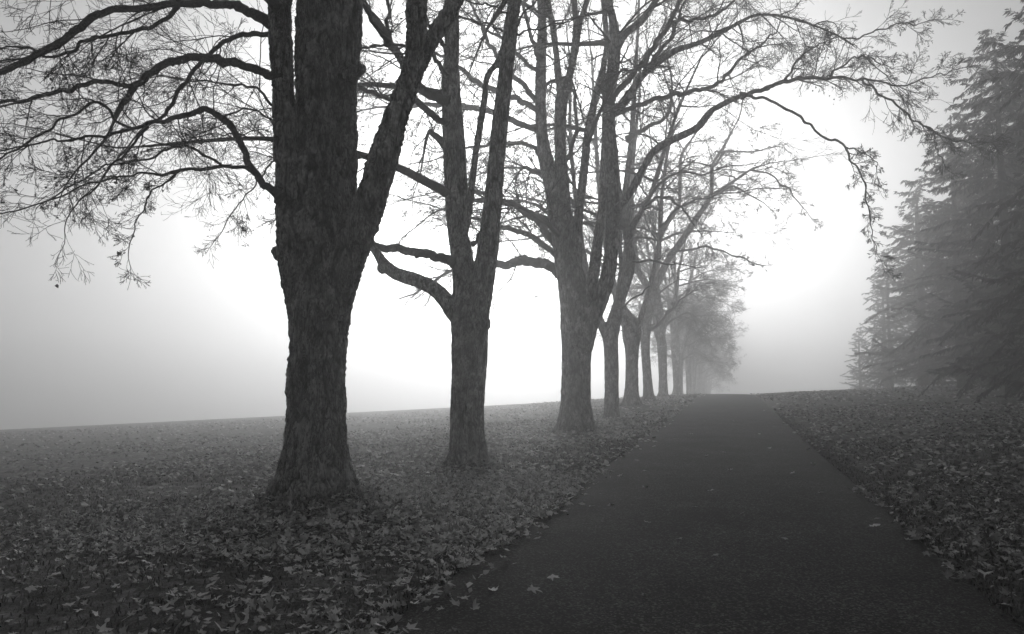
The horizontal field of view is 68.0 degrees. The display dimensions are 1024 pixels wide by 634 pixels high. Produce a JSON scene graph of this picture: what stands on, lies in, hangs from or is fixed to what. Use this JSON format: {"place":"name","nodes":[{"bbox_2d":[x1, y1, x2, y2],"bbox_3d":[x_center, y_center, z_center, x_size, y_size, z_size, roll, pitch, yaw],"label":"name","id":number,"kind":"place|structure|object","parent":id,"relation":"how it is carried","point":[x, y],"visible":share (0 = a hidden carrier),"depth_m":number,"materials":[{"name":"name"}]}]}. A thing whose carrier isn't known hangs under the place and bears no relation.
{"place":"outdoors","nodes":[
{"label":"outdoors","id":0,"kind":"place"},
{"bbox_2d":[0,385,1023,633],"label":"ground","id":1,"kind":"structure","parent":0,"point":[104,589],"depth_m":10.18,"materials":[{"name":"grey plant"}]},
{"bbox_2d":[0,0,464,518],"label":"bare tree","id":2,"kind":"object","parent":1,"relation":"on","point":[328,213],"visible":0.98,"depth_m":7.74,"materials":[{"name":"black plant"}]},
{"bbox_2d":[0,0,622,470],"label":"bare tree","id":3,"kind":"object","parent":1,"relation":"on","point":[466,304],"visible":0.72,"depth_m":12.21,"materials":[{"name":"grey plant"}]},
{"bbox_2d":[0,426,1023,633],"bbox_3d":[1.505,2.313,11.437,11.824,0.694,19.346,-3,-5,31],"label":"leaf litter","id":4,"kind":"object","parent":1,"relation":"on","point":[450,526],"visible":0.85,"depth_m":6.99,"materials":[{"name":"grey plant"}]},
{"bbox_2d":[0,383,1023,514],"bbox_3d":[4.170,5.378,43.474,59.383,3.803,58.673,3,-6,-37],"label":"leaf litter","id":5,"kind":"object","parent":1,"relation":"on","point":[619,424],"visible":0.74,"depth_m":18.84,"materials":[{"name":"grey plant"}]},
{"bbox_2d":[384,0,821,417],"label":"bare tree","id":6,"kind":"object","parent":1,"relation":"on","point":[609,329],"visible":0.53,"depth_m":27.08,"materials":[{"name":"grey plant"}]},
{"bbox_2d":[465,0,802,405],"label":"bare tree","id":7,"kind":"object","parent":1,"relation":"on","point":[631,324],"visible":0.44,"depth_m":32.32,"materials":[{"name":"grey plant"}]},
{"bbox_2d":[587,162,754,396],"bbox_3d":[9.887,-2.507,48.557,11.864,15.969,10.741,0,-4,-3],"label":"bare tree","id":8,"kind":"object","parent":1,"relation":"on","point":[659,333],"visible":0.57,"depth_m":47.78,"materials":[{"name":"grey plant"}]},
{"bbox_2d":[513,30,850,400],"bbox_3d":[8.457,-5.472,39.484,15.330,20.302,8.957,1,-5,-17],"label":"bare tree","id":9,"kind":"object","parent":1,"relation":"on","point":[646,329],"visible":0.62,"depth_m":38.85,"materials":[{"name":"grey plant"}]},
{"bbox_2d":[604,178,759,394],"bbox_3d":[13.415,-2.476,58.664,11.954,17.904,13.116,1,-4,-7],"label":"bare tree","id":10,"kind":"object","parent":1,"relation":"on","point":[675,351],"visible":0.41,"depth_m":58.47,"materials":[{"name":"grey plant"}]},
{"bbox_2d":[634,263,729,393],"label":"bare tree","id":11,"kind":"object","parent":1,"relation":"on","point":[683,347],"visible":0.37,"depth_m":66.11,"materials":[{"name":"grey plant"}]},
{"bbox_2d":[357,0,1014,434],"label":"bare tree","id":12,"kind":"object","parent":1,"relation":"on","point":[583,300],"visible":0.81,"depth_m":20.66,"materials":[{"name":"grey plant"}]},
{"bbox_2d":[629,242,748,393],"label":"bare tree","id":13,"kind":"object","parent":1,"relation":"on","point":[688,367],"visible":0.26,"depth_m":77.51,"materials":[{"name":"grey plant"}]},
{"bbox_2d":[651,260,743,393],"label":"bare tree","id":14,"kind":"object","parent":1,"relation":"on","point":[698,379],"visible":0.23,"depth_m":97.53,"materials":[{"name":"grey plant"}]},
{"bbox_2d":[652,262,743,393],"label":"bare tree","id":15,"kind":"object","parent":1,"relation":"on","point":[694,362],"visible":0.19,"depth_m":86.94,"materials":[{"name":"grey plant"}]},
{"bbox_2d":[378,394,1023,633],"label":"path","id":16,"kind":"structure","parent":1,"relation":"on","point":[835,562],"depth_m":5.75,"materials":[{"name":"grey asphalt"}]},
{"bbox_2d":[527,585,541,592],"bbox_3d":[0.149,1.738,4.849,0.101,0.038,0.077,-1,-5,16],"label":"fallen leaf","id":17,"kind":"object","parent":16,"relation":"on","point":[532,588],"visible":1,"depth_m":4.85,"materials":[{"name":"grey plant"}]},
{"bbox_2d":[547,574,559,580],"bbox_3d":[0.286,1.766,5.141,0.076,0.028,0.094,3,-5,-34],"label":"fallen leaf","id":18,"kind":"object","parent":16,"relation":"on","point":[552,576],"visible":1,"depth_m":5.15,"materials":[{"name":"grey plant"}]},
{"bbox_2d":[667,292,737,392],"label":"bare tree","id":19,"kind":"object","parent":1,"relation":"on","point":[701,364],"visible":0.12,"depth_m":108.00,"materials":[{"name":"grey plant"}]},
{"bbox_2d":[666,316,745,392],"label":"bare tree","id":20,"kind":"object","parent":1,"relation":"on","point":[703,382],"visible":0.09,"depth_m":119.83,"materials":[{"name":"grey plant"}]},
{"bbox_2d":[684,353,736,393],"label":"bare tree","id":21,"kind":"object","parent":1,"relation":"on","point":[734,382],"visible":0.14,"depth_m":158.85,"materials":[{"name":"grey plant"}]},
{"bbox_2d":[683,321,743,393],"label":"bare tree","id":22,"kind":"object","parent":1,"relation":"on","point":[709,383],"visible":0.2,"depth_m":145.39,"materials":[{"name":"grey plant"}]},
{"bbox_2d":[683,311,744,393],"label":"bare tree","id":23,"kind":"object","parent":1,"relation":"on","point":[704,373],"visible":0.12,"depth_m":132.22,"materials":[{"name":"grey plant"}]},
{"bbox_2d":[839,327,879,388],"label":"conifer tree","id":24,"kind":"object","parent":1,"relation":"on","point":[860,383],"visible":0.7,"depth_m":73.44,"materials":[{"name":"grey plant"}]},
{"bbox_2d":[846,279,911,388],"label":"conifer tree","id":25,"kind":"object","parent":1,"relation":"on","point":[878,305],"visible":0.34,"depth_m":66.86,"materials":[{"name":"grey plant"}]},
{"bbox_2d":[854,249,914,388],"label":"conifer tree","id":26,"kind":"object","parent":1,"relation":"on","point":[880,375],"visible":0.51,"depth_m":60.26,"materials":[{"name":"grey plant"}]},
{"bbox_2d":[893,250,931,385],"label":"conifer tree","id":27,"kind":"object","parent":1,"relation":"on","point":[907,379],"visible":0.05,"depth_m":68.50,"materials":[{"name":"grey plant"}]},
{"bbox_2d":[874,205,954,386],"bbox_3d":[29.084,-1.009,54.144,6.703,14.344,6.221,3,-6,-36],"label":"conifer tree","id":28,"kind":"object","parent":1,"relation":"on","point":[909,318],"visible":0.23,"depth_m":54.58,"materials":[{"name":"grey plant"}]},
{"bbox_2d":[854,179,976,386],"bbox_3d":[26.286,-2.007,48.398,7.909,14.139,7.349,0,-4,6],"label":"conifer tree","id":29,"kind":"object","parent":1,"relation":"on","point":[916,264],"visible":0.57,"depth_m":48.86,"materials":[{"name":"grey plant"}]},
{"bbox_2d":[906,235,954,384],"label":"conifer tree","id":30,"kind":"object","parent":1,"relation":"on","point":[916,323],"visible":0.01,"depth_m":59.97,"materials":[{"name":"grey plant"}]},
{"bbox_2d":[896,135,991,384],"bbox_3d":[25.438,-2.780,43.620,6.751,15.729,6.235,-1,-5,11],"label":"conifer tree","id":31,"kind":"object","parent":1,"relation":"on","point":[934,306],"visible":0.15,"depth_m":43.76,"materials":[{"name":"grey plant"}]},
{"bbox_2d":[915,178,984,385],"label":"conifer tree","id":32,"kind":"object","parent":1,"relation":"on","point":[947,291],"visible":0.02,"depth_m":51.76,"materials":[{"name":"grey plant"}]},
{"bbox_2d":[887,106,1014,388],"bbox_3d":[23.012,-3.001,38.894,6.928,15.974,7.465,0,-4,1],"label":"conifer tree","id":33,"kind":"object","parent":1,"relation":"on","point":[938,263],"visible":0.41,"depth_m":39.10,"materials":[{"name":"grey plant"}]},
{"bbox_2d":[907,29,1023,398],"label":"conifer tree","id":34,"kind":"object","parent":1,"relation":"on","point":[1003,181],"visible":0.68,"depth_m":30.83,"materials":[{"name":"grey plant"}]},
{"bbox_2d":[916,43,1023,391],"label":"conifer tree","id":35,"kind":"object","parent":1,"relation":"on","point":[959,237],"visible":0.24,"depth_m":35.05,"materials":[{"name":"grey plant"}]},
{"bbox_2d":[932,122,1020,378],"bbox_3d":[29.356,-3.650,45.947,7.672,17.874,7.085,-3,-5,33],"label":"conifer tree","id":36,"kind":"object","parent":1,"relation":"on","point":[936,336],"visible":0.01,"depth_m":46.44,"materials":[{"name":"grey plant"}]},
{"bbox_2d":[941,0,1023,397],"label":"conifer tree","id":37,"kind":"object","parent":1,"relation":"on","point":[1008,261],"visible":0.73,"depth_m":27.27,"materials":[{"name":"grey plant"}]},
{"bbox_2d":[949,107,1023,352],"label":"conifer tree","id":38,"kind":"object","parent":1,"relation":"on","point":[1007,173],"visible":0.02,"depth_m":41.55,"materials":[{"name":"grey plant"}]},
{"bbox_2d":[950,6,1023,402],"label":"conifer tree","id":39,"kind":"object","parent":1,"relation":"on","point":[1016,352],"visible":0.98,"depth_m":24.69,"materials":[{"name":"grey plant"}]},
{"bbox_2d":[969,62,1023,377],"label":"conifer tree","id":40,"kind":"object","parent":1,"relation":"on","point":[1010,217],"visible":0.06,"depth_m":36.40,"materials":[{"name":"grey plant"}]},
{"bbox_2d":[978,172,1016,274],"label":"conifer tree","id":41,"kind":"object","parent":1,"relation":"on","point":[1009,210],"visible":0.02,"depth_m":53.29,"materials":[{"name":"grey plant"}]},
{"bbox_2d":[0,0,1023,429],"label":"sky","id":42,"kind":"structure","parent":0,"point":[201,341],"materials":[{"name":"white"}]}
]}

